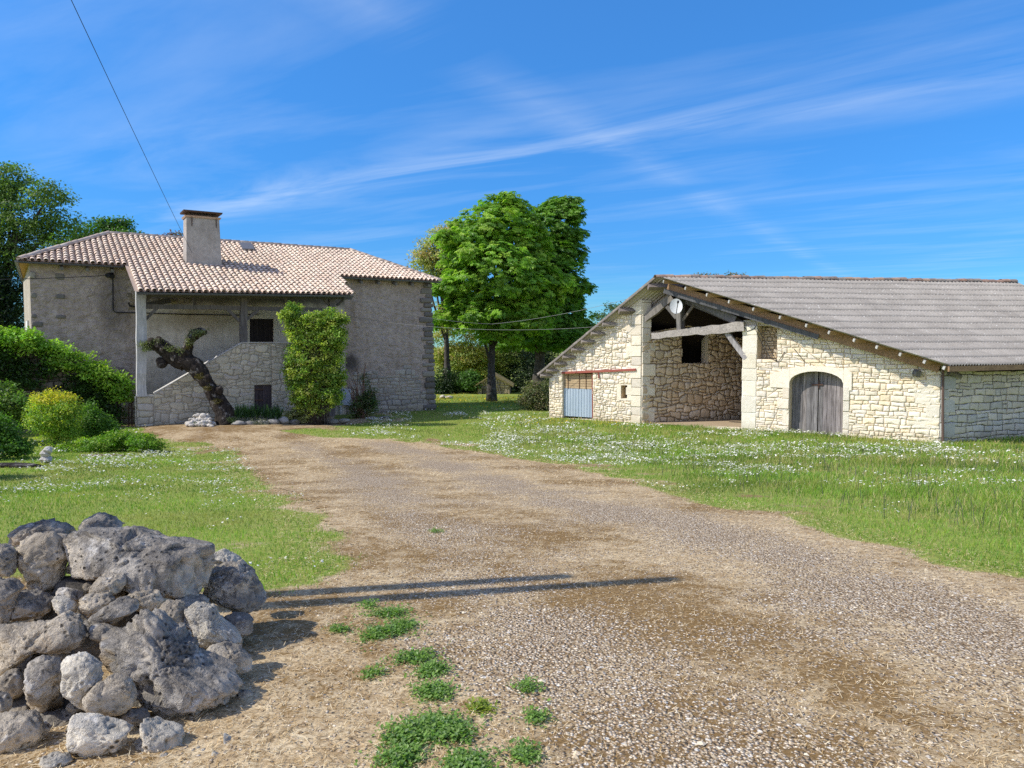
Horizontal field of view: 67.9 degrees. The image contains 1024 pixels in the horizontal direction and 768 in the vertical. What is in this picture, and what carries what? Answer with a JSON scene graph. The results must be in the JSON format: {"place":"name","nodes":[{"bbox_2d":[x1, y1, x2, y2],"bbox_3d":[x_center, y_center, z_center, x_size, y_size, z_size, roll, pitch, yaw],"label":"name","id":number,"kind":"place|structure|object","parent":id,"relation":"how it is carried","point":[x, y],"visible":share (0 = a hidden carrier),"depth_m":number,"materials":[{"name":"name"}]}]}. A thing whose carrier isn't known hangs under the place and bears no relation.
{"place":"outdoors","nodes":[
{"label":"outdoors","id":0,"kind":"place"},
{"bbox_2d":[0,415,1023,767],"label":"driveway","id":1,"kind":"structure","parent":0,"point":[816,605],"depth_m":4.43,"materials":[{"name":"beige gravel"}]},
{"bbox_2d":[7,623,31,669],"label":"boulder","id":2,"kind":"object","parent":1,"relation":"on","point":[22,665],"visible":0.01,"depth_m":3.77,"materials":[{"name":"grey stone"}]},
{"bbox_2d":[0,577,24,623],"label":"boulder","id":3,"kind":"object","parent":2,"relation":"on","point":[11,589],"visible":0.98,"depth_m":3.79,"materials":[{"name":"grey stone"}]},
{"bbox_2d":[0,709,49,753],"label":"boulder","id":4,"kind":"object","parent":1,"relation":"on","point":[21,729],"visible":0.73,"depth_m":3.04,"materials":[{"name":"beige stone"}]},
{"bbox_2d":[0,691,12,712],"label":"boulder","id":5,"kind":"object","parent":4,"relation":"on","point":[6,700],"visible":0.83,"depth_m":3.16,"materials":[{"name":"grey stone"}]},
{"bbox_2d":[8,693,69,711],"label":"boulder","id":6,"kind":"object","parent":1,"relation":"on","point":[20,700],"visible":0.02,"depth_m":3.40,"materials":[{"name":"grey stone"}]},
{"bbox_2d":[26,692,63,713],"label":"boulder","id":7,"kind":"object","parent":6,"relation":"on","point":[57,703],"visible":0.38,"depth_m":3.35,"materials":[{"name":"beige stone"}]},
{"bbox_2d":[23,655,61,707],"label":"boulder","id":8,"kind":"object","parent":7,"relation":"on","point":[43,678],"visible":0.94,"depth_m":3.26,"materials":[{"name":"grey stone"}]},
{"bbox_2d":[26,650,75,667],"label":"boulder","id":9,"kind":"object","parent":6,"relation":"on","point":[34,656],"visible":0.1,"depth_m":3.53,"materials":[{"name":"grey stone"}]},
{"bbox_2d":[0,610,87,675],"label":"boulder","id":10,"kind":"object","parent":9,"relation":"on","point":[61,633],"visible":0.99,"depth_m":3.45,"materials":[{"name":"beige stone"}]},
{"bbox_2d":[82,627,96,648],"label":"boulder","id":11,"kind":"object","parent":10,"relation":"on","point":[87,643],"visible":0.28,"depth_m":3.58,"materials":[{"name":"grey stone"}]},
{"bbox_2d":[88,596,139,625],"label":"boulder","id":12,"kind":"object","parent":11,"relation":"on","point":[116,611],"visible":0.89,"depth_m":3.65,"materials":[{"name":"grey stone"}]},
{"bbox_2d":[127,589,163,611],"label":"boulder","id":13,"kind":"object","parent":12,"relation":"on","point":[150,599],"visible":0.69,"depth_m":3.79,"materials":[{"name":"beige stone"}]},
{"bbox_2d":[88,622,114,642],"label":"boulder","id":14,"kind":"object","parent":10,"relation":"on","point":[96,631],"visible":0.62,"depth_m":3.52,"materials":[{"name":"beige stone"}]},
{"bbox_2d":[7,518,75,547],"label":"boulder","id":15,"kind":"object","parent":1,"relation":"on","point":[17,535],"visible":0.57,"depth_m":4.50,"materials":[{"name":"grey stone"}]},
{"bbox_2d":[78,512,124,528],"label":"boulder","id":16,"kind":"object","parent":15,"relation":"on","point":[100,519],"visible":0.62,"depth_m":4.78,"materials":[{"name":"grey stone"}]},
{"bbox_2d":[40,709,63,726],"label":"boulder","id":17,"kind":"object","parent":1,"relation":"on","point":[55,716],"visible":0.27,"depth_m":3.26,"materials":[{"name":"grey stone"}]},
{"bbox_2d":[38,751,72,767],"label":"boulder","id":18,"kind":"object","parent":1,"relation":"on","point":[55,759],"visible":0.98,"depth_m":2.91,"materials":[{"name":"white stone"}]},
{"bbox_2d":[22,576,139,660],"bbox_3d":[-2.332,1.319,4.121,0.763,0.600,0.382,0,3,0],"label":"boulder","id":19,"kind":"object","parent":1,"relation":"on","point":[77,584],"visible":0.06,"depth_m":3.98,"materials":[{"name":"grey stone"}]},
{"bbox_2d":[10,587,54,621],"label":"boulder","id":20,"kind":"object","parent":19,"relation":"on","point":[35,603],"visible":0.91,"depth_m":3.88,"materials":[{"name":"grey stone"}]},
{"bbox_2d":[15,531,67,591],"bbox_3d":[-2.510,0.955,4.087,0.264,0.349,0.252,0,3,0],"label":"boulder","id":21,"kind":"object","parent":19,"relation":"on","point":[42,562],"visible":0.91,"depth_m":4.01,"materials":[{"name":"beige stone"}]},
{"bbox_2d":[0,543,17,576],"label":"boulder","id":22,"kind":"object","parent":21,"relation":"on","point":[8,560],"visible":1,"depth_m":3.94,"materials":[{"name":"grey stone"}]},
{"bbox_2d":[56,587,84,603],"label":"boulder","id":23,"kind":"object","parent":19,"relation":"on","point":[75,595],"visible":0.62,"depth_m":3.88,"materials":[{"name":"grey stone"}]},
{"bbox_2d":[65,712,133,757],"bbox_3d":[-1.643,1.423,3.035,0.240,0.216,0.173,0,3,0],"label":"boulder","id":24,"kind":"object","parent":1,"relation":"on","point":[90,735],"visible":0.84,"depth_m":2.98,"materials":[{"name":"white stone"}]},
{"bbox_2d":[132,700,138,706],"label":"boulder","id":25,"kind":"object","parent":1,"relation":"on","point":[136,704],"visible":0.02,"depth_m":3.42,"materials":[{"name":"grey stone"}]},
{"bbox_2d":[99,608,242,717],"bbox_3d":[-1.551,1.269,3.433,0.646,0.520,0.371,0,3,0],"label":"boulder","id":26,"kind":"object","parent":25,"relation":"on","point":[165,662],"visible":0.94,"depth_m":3.35,"materials":[{"name":"grey stone"}]},
{"bbox_2d":[122,707,149,726],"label":"boulder","id":27,"kind":"object","parent":1,"relation":"on","point":[135,717],"visible":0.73,"depth_m":3.20,"materials":[{"name":"grey stone"}]},
{"bbox_2d":[100,672,136,716],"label":"boulder","id":28,"kind":"object","parent":27,"relation":"on","point":[119,694],"visible":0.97,"depth_m":3.15,"materials":[{"name":"beige stone"}]},
{"bbox_2d":[82,681,104,715],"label":"boulder","id":29,"kind":"object","parent":28,"relation":"on","point":[92,700],"visible":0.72,"depth_m":3.12,"materials":[{"name":"beige stone"}]},
{"bbox_2d":[60,651,103,710],"bbox_3d":[-1.829,1.256,3.223,0.168,0.237,0.168,0,3,0],"label":"boulder","id":30,"kind":"object","parent":29,"relation":"on","point":[82,673],"visible":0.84,"depth_m":3.18,"materials":[{"name":"white stone"}]},
{"bbox_2d":[132,716,184,752],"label":"boulder","id":31,"kind":"object","parent":1,"relation":"on","point":[157,734],"visible":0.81,"depth_m":3.05,"materials":[{"name":"white stone"}]},
{"bbox_2d":[207,640,253,673],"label":"boulder","id":32,"kind":"object","parent":1,"relation":"on","point":[238,655],"visible":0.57,"depth_m":3.68,"materials":[{"name":"grey stone"}]},
{"bbox_2d":[184,601,241,648],"bbox_3d":[-1.486,1.196,3.780,0.272,0.230,0.180,0,3,0],"label":"boulder","id":33,"kind":"object","parent":32,"relation":"on","point":[207,624],"visible":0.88,"depth_m":3.73,"materials":[{"name":"white stone"}]},
{"bbox_2d":[159,599,185,623],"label":"boulder","id":34,"kind":"object","parent":33,"relation":"on","point":[174,610],"visible":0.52,"depth_m":3.73,"materials":[{"name":"beige stone"}]},
{"bbox_2d":[203,559,266,612],"bbox_3d":[-1.620,1.177,4.395,0.369,0.317,0.312,0,3,0],"label":"boulder","id":35,"kind":"object","parent":1,"relation":"on","point":[233,586],"visible":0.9,"depth_m":4.31,"materials":[{"name":"grey stone"}]},
{"bbox_2d":[213,548,246,567],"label":"boulder","id":36,"kind":"object","parent":35,"relation":"on","point":[222,555],"visible":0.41,"depth_m":4.59,"materials":[{"name":"white stone"}]},
{"bbox_2d":[321,621,352,633],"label":"weed","id":37,"kind":"object","parent":1,"relation":"on","point":[339,628],"visible":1,"depth_m":4.42,"materials":[{"name":"green plant"}]},
{"bbox_2d":[353,660,392,680],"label":"weed","id":38,"kind":"object","parent":1,"relation":"on","point":[371,672],"visible":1,"depth_m":3.76,"materials":[{"name":"green plant"}]},
{"bbox_2d":[344,615,429,651],"bbox_3d":[-0.782,1.419,4.396,0.456,0.072,0.539,-2,4,-40],"label":"weed","id":39,"kind":"object","parent":1,"relation":"on","point":[375,632],"visible":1,"depth_m":4.34,"materials":[{"name":"green plant"}]},
{"bbox_2d":[345,603,431,619],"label":"weed","id":40,"kind":"object","parent":1,"relation":"on","point":[391,611],"visible":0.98,"depth_m":4.72,"materials":[{"name":"green plant"}]},
{"bbox_2d":[348,720,429,767],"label":"weed","id":41,"kind":"object","parent":1,"relation":"on","point":[399,755],"visible":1,"depth_m":2.95,"materials":[{"name":"green plant"}]},
{"bbox_2d":[376,714,430,753],"bbox_3d":[-0.432,1.444,3.110,0.306,0.063,0.254,2,4,35],"label":"weed","id":42,"kind":"object","parent":1,"relation":"on","point":[399,732],"visible":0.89,"depth_m":3.11,"materials":[{"name":"green plant"}]},
{"bbox_2d":[383,613,427,636],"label":"weed","id":43,"kind":"object","parent":1,"relation":"on","point":[403,623],"visible":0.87,"depth_m":4.50,"materials":[{"name":"green plant"}]},
{"bbox_2d":[379,638,454,666],"bbox_3d":[-0.501,1.427,3.983,0.372,0.065,0.438,0,3,0],"label":"weed","id":44,"kind":"object","parent":1,"relation":"on","point":[412,656],"visible":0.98,"depth_m":3.96,"materials":[{"name":"green plant"}]},
{"bbox_2d":[404,654,459,685],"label":"weed","id":45,"kind":"object","parent":1,"relation":"on","point":[428,669],"visible":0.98,"depth_m":3.79,"materials":[{"name":"green plant"}]},
{"bbox_2d":[403,675,468,709],"bbox_3d":[-0.358,1.432,3.568,0.312,0.069,0.384,0,3,0],"label":"weed","id":46,"kind":"object","parent":1,"relation":"on","point":[435,688],"visible":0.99,"depth_m":3.54,"materials":[{"name":"green plant"}]},
{"bbox_2d":[369,693,512,754],"bbox_3d":[-0.275,1.438,3.208,0.543,0.074,0.539,2,3,29],"label":"weed","id":47,"kind":"object","parent":1,"relation":"on","point":[426,722],"visible":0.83,"depth_m":3.20,"materials":[{"name":"green plant"}]},
{"bbox_2d":[432,714,486,751],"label":"weed","id":48,"kind":"object","parent":1,"relation":"on","point":[464,733],"visible":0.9,"depth_m":3.12,"materials":[{"name":"green plant"}]},
{"bbox_2d":[432,738,508,767],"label":"weed","id":49,"kind":"object","parent":1,"relation":"on","point":[463,758],"visible":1,"depth_m":2.91,"materials":[{"name":"green plant"}]},
{"bbox_2d":[463,696,500,718],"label":"weed","id":50,"kind":"object","parent":1,"relation":"on","point":[480,706],"visible":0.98,"depth_m":3.38,"materials":[{"name":"green plant"}]},
{"bbox_2d":[500,731,547,767],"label":"weed","id":51,"kind":"object","parent":1,"relation":"on","point":[524,753],"visible":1,"depth_m":2.97,"materials":[{"name":"green plant"}]},
{"bbox_2d":[506,674,545,697],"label":"weed","id":52,"kind":"object","parent":1,"relation":"on","point":[526,683],"visible":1,"depth_m":3.60,"materials":[{"name":"green plant"}]},
{"bbox_2d":[516,697,556,727],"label":"weed","id":53,"kind":"object","parent":1,"relation":"on","point":[530,716],"visible":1,"depth_m":3.29,"materials":[{"name":"green plant"}]},
{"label":"boulder","id":54,"kind":"object","parent":1,"relation":"on","visible":0},
{"bbox_2d":[0,667,24,699],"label":"boulder","id":55,"kind":"object","parent":54,"relation":"on","point":[12,684],"visible":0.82,"depth_m":3.38,"materials":[{"name":"beige stone"}]},
{"bbox_2d":[0,347,1023,594],"bbox_3d":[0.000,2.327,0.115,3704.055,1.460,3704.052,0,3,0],"label":"ground","id":56,"kind":"structure","parent":0,"point":[347,546],"depth_m":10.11,"materials":[{"name":"green plant"}]},
{"bbox_2d":[0,263,24,330],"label":"ash tree","id":57,"kind":"object","parent":56,"relation":"on","point":[9,310],"visible":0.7,"depth_m":39.06,"materials":[{"name":"green plant"}]},
{"bbox_2d":[0,378,33,437],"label":"elder shrub","id":58,"kind":"object","parent":56,"relation":"on","point":[13,403],"visible":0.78,"depth_m":23.02,"materials":[{"name":"green plant"}]},
{"bbox_2d":[0,411,37,459],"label":"laurel shrub","id":59,"kind":"object","parent":56,"relation":"on","point":[20,446],"visible":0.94,"depth_m":18.99,"materials":[{"name":"green plant"}]},
{"bbox_2d":[0,462,42,467],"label":"mossy log","id":60,"kind":"object","parent":56,"relation":"on","point":[13,464],"visible":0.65,"depth_m":16.57,"materials":[{"name":"grey plant"}]},
{"bbox_2d":[0,160,90,319],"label":"ash tree","id":61,"kind":"object","parent":56,"relation":"on","point":[11,250],"visible":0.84,"depth_m":40.17,"materials":[{"name":"green plant"}]},
{"bbox_2d":[39,446,52,463],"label":"upright stone","id":62,"kind":"object","parent":56,"relation":"on","point":[46,452],"visible":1,"depth_m":17.58,"materials":[{"name":"white stone"}]},
{"bbox_2d":[20,385,88,448],"bbox_3d":[-13.339,0.994,22.155,1.911,1.912,1.871,-1,3,-20],"label":"spindle shrub","id":63,"kind":"object","parent":56,"relation":"on","point":[54,424],"visible":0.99,"depth_m":21.86,"materials":[{"name":"green plant"}]},
{"bbox_2d":[0,325,135,432],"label":"bush","id":64,"kind":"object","parent":56,"relation":"on","point":[31,361],"depth_m":26.54,"materials":[{"name":"green plant"}]},
{"bbox_2d":[70,396,126,441],"bbox_3d":[-12.848,1.127,23.496,1.580,1.529,1.216,-2,4,-37],"label":"privet shrub","id":65,"kind":"object","parent":56,"relation":"on","point":[96,424],"visible":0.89,"depth_m":23.27,"materials":[{"name":"green plant"}]},
{"bbox_2d":[61,214,144,241],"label":"oak tree","id":66,"kind":"object","parent":56,"relation":"on","point":[105,224],"visible":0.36,"depth_m":45.54,"materials":[{"name":"green plant"}]},
{"bbox_2d":[53,428,169,452],"bbox_3d":[-11.255,1.645,21.415,3.385,0.866,1.542,0,3,0],"label":"ground cover","id":67,"kind":"object","parent":56,"relation":"on","point":[125,439],"visible":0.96,"depth_m":21.17,"materials":[{"name":"green plant"}]},
{"bbox_2d":[137,327,233,424],"bbox_3d":[-11.711,-0.242,27.343,3.415,3.584,0.983,0,3,0],"label":"leaning trunk","id":68,"kind":"object","parent":56,"relation":"on","point":[185,359],"visible":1,"depth_m":27.18,"materials":[{"name":"brown plant"}]},
{"bbox_2d":[14,209,441,425],"bbox_3d":[-12.114,-2.567,34.127,16.862,9.120,12.983,-2,3,-32],"label":"farmhouse","id":69,"kind":"object","parent":56,"relation":"on","point":[234,296],"visible":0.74,"depth_m":30.17,"materials":[{"name":"stone"}]},
{"bbox_2d":[71,0,191,251],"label":"overhead cable","id":70,"kind":"object","parent":69,"relation":"on","point":[123,110],"visible":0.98,"depth_m":17.19,"materials":[{"name":"black rubber"}]},
{"bbox_2d":[250,319,272,341],"bbox_3d":[-10.573,-2.235,32.024,0.996,1.033,0.037,-2,3,-32],"label":"window","id":71,"kind":"structure","parent":69,"relation":"in","point":[261,330],"depth_m":32.02,"materials":[{"name":"black glass"}]},
{"bbox_2d":[254,385,271,410],"bbox_3d":[-9.752,0.571,29.676,0.700,1.071,0.066,-2,3,-32],"label":"cellar door","id":72,"kind":"structure","parent":69,"relation":"in","point":[262,393],"depth_m":29.68,"materials":[{"name":"wood"}]},
{"bbox_2d":[234,402,283,419],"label":"iris clump","id":73,"kind":"object","parent":56,"relation":"on","point":[243,411],"visible":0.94,"depth_m":28.45,"materials":[{"name":"green plant"}]},
{"bbox_2d":[281,406,310,423],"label":"variegated shrub","id":74,"kind":"object","parent":56,"relation":"on","point":[291,415],"visible":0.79,"depth_m":28.36,"materials":[{"name":"green plant"}]},
{"bbox_2d":[276,300,350,424],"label":"ivy column","id":75,"kind":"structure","parent":56,"relation":"on","point":[316,383],"depth_m":28.19,"materials":[{"name":"green plant"}]},
{"bbox_2d":[344,363,381,417],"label":"bare stemmed shrub","id":76,"kind":"object","parent":56,"relation":"on","point":[362,402],"visible":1,"depth_m":32.15,"materials":[{"name":"green plant"}]},
{"bbox_2d":[404,217,465,378],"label":"budding tree","id":77,"kind":"object","parent":56,"relation":"on","point":[425,256],"visible":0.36,"depth_m":50.41,"materials":[{"name":"green plant"}]},
{"bbox_2d":[434,367,463,393],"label":"bush","id":78,"kind":"object","parent":56,"relation":"on","point":[443,385],"visible":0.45,"depth_m":48.80,"materials":[{"name":"green plant"}]},
{"bbox_2d":[432,306,488,377],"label":"olive tree","id":79,"kind":"object","parent":56,"relation":"on","point":[438,354],"visible":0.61,"depth_m":52.44,"materials":[{"name":"green plant"}]},
{"bbox_2d":[455,368,483,392],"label":"bush","id":80,"kind":"object","parent":56,"relation":"on","point":[469,380],"visible":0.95,"depth_m":48.78,"materials":[{"name":"green plant"}]},
{"bbox_2d":[454,343,520,378],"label":"olive tree","id":81,"kind":"object","parent":56,"relation":"on","point":[500,359],"visible":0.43,"depth_m":52.92,"materials":[{"name":"green plant"}]},
{"bbox_2d":[474,372,513,393],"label":"stone shed","id":82,"kind":"structure","parent":56,"relation":"on","point":[503,385],"depth_m":48.50,"materials":[{"name":"stone"}]},
{"bbox_2d":[430,191,579,401],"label":"chestnut tree","id":83,"kind":"object","parent":56,"relation":"on","point":[477,251],"visible":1,"depth_m":40.14,"materials":[{"name":"green plant"}]},
{"bbox_2d":[486,349,534,387],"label":"dull tree","id":84,"kind":"object","parent":56,"relation":"on","point":[517,355],"visible":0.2,"depth_m":54.26,"materials":[{"name":"green plant"}]},
{"bbox_2d":[0,434,1023,767],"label":"straw","id":85,"kind":"object","parent":56,"relation":"on","point":[386,680],"visible":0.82,"depth_m":4.01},
{"bbox_2d":[1,408,1023,566],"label":"daisies","id":86,"kind":"object","parent":56,"relation":"on","point":[544,455],"visible":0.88,"depth_m":20.61,"materials":[{"name":"plant"}]},
{"bbox_2d":[511,365,546,391],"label":"bush","id":87,"kind":"object","parent":56,"relation":"on","point":[525,379],"visible":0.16,"depth_m":50.72,"materials":[{"name":"green plant"}]},
{"bbox_2d":[516,378,548,410],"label":"shrub","id":88,"kind":"object","parent":56,"relation":"on","point":[535,394],"visible":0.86,"depth_m":36.00,"materials":[{"name":"green plant"}]},
{"bbox_2d":[508,350,563,389],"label":"dark tree","id":89,"kind":"object","parent":56,"relation":"on","point":[549,357],"visible":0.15,"depth_m":51.40,"materials":[{"name":"green plant"}]},
{"bbox_2d":[436,393,647,426],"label":"yellow flowers","id":90,"kind":"object","parent":56,"relation":"on","point":[501,404],"visible":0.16,"depth_m":39.18,"materials":[{"name":"plant"}]},
{"bbox_2d":[495,195,598,383],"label":"chestnut tree","id":91,"kind":"object","parent":56,"relation":"on","point":[553,212],"visible":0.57,"depth_m":44.74,"materials":[{"name":"green plant"}]},
{"bbox_2d":[588,301,621,326],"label":"pale tree","id":92,"kind":"object","parent":56,"relation":"on","point":[611,307],"visible":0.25,"depth_m":61.99,"materials":[{"name":"green plant"}]},
{"bbox_2d":[515,412,1023,533],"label":"seed stalks","id":93,"kind":"object","parent":56,"relation":"on","point":[849,500],"visible":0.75,"depth_m":15.11,"materials":[{"name":"green plant"}]},
{"bbox_2d":[537,274,1023,442],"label":"stone barn","id":94,"kind":"structure","parent":56,"relation":"on","point":[928,359],"depth_m":27.39,"materials":[{"name":"stone"}]},
{"bbox_2d":[564,388,591,417],"bbox_3d":[2.804,0.786,31.821,1.456,1.174,0.018,2,4,36],"label":"metal door","id":95,"kind":"structure","parent":94,"relation":"in","point":[577,402],"depth_m":31.85,"materials":[{"name":"white metal"}]},
{"bbox_2d":[564,373,591,388],"bbox_3d":[2.813,-0.123,31.787,1.456,0.646,0.050,2,4,36],"label":"door panel","id":96,"kind":"structure","parent":94,"relation":"in","point":[569,379],"depth_m":31.81,"materials":[{"name":"brown wood"}]},
{"bbox_2d":[791,371,822,433],"bbox_3d":[10.341,0.904,26.631,1.041,2.734,0.089,2,4,36],"label":"door leaf","id":97,"kind":"structure","parent":94,"relation":"in","point":[805,386],"depth_m":26.65,"materials":[{"name":"wood"}]},
{"bbox_2d":[818,372,842,435],"bbox_3d":[11.010,0.927,26.178,0.863,2.734,0.045,2,4,36],"label":"door leaf","id":98,"kind":"structure","parent":94,"relation":"in","point":[830,405],"depth_m":26.18,"materials":[{"name":"grey wood"}]},
{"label":"boulder","id":99,"kind":"object","parent":56,"relation":"on","visible":0},
{"bbox_2d":[77,592,115,617],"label":"boulder","id":100,"kind":"object","parent":99,"relation":"on","point":[91,603],"visible":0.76,"depth_m":3.75,"materials":[{"name":"beige stone"}]},
{"bbox_2d":[51,594,77,614],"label":"boulder","id":101,"kind":"object","parent":100,"relation":"on","point":[61,604],"visible":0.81,"depth_m":3.72,"materials":[{"name":"white stone"}]},
{"bbox_2d":[89,572,126,594],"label":"boulder","id":102,"kind":"object","parent":100,"relation":"on","point":[113,583],"visible":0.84,"depth_m":3.83,"materials":[{"name":"beige stone"}]},
{"bbox_2d":[174,594,210,615],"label":"boulder","id":103,"kind":"object","parent":99,"relation":"on","point":[189,600],"visible":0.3,"depth_m":4.05,"materials":[{"name":"grey stone"}]},
{"bbox_2d":[62,525,214,599],"bbox_3d":[-2.034,0.979,4.139,0.789,0.405,0.525,0,3,0],"label":"boulder","id":104,"kind":"object","parent":103,"relation":"on","point":[141,558],"visible":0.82,"depth_m":4.01,"materials":[{"name":"grey stone"}]},
{"bbox_2d":[225,612,253,636],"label":"boulder","id":105,"kind":"object","parent":99,"relation":"on","point":[242,622],"visible":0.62,"depth_m":4.13,"materials":[{"name":"grey stone"}]},
{"bbox_2d":[0,0,1023,346],"label":"sky","id":106,"kind":"structure","parent":0,"point":[799,138],"materials":[{"name":"blue"}]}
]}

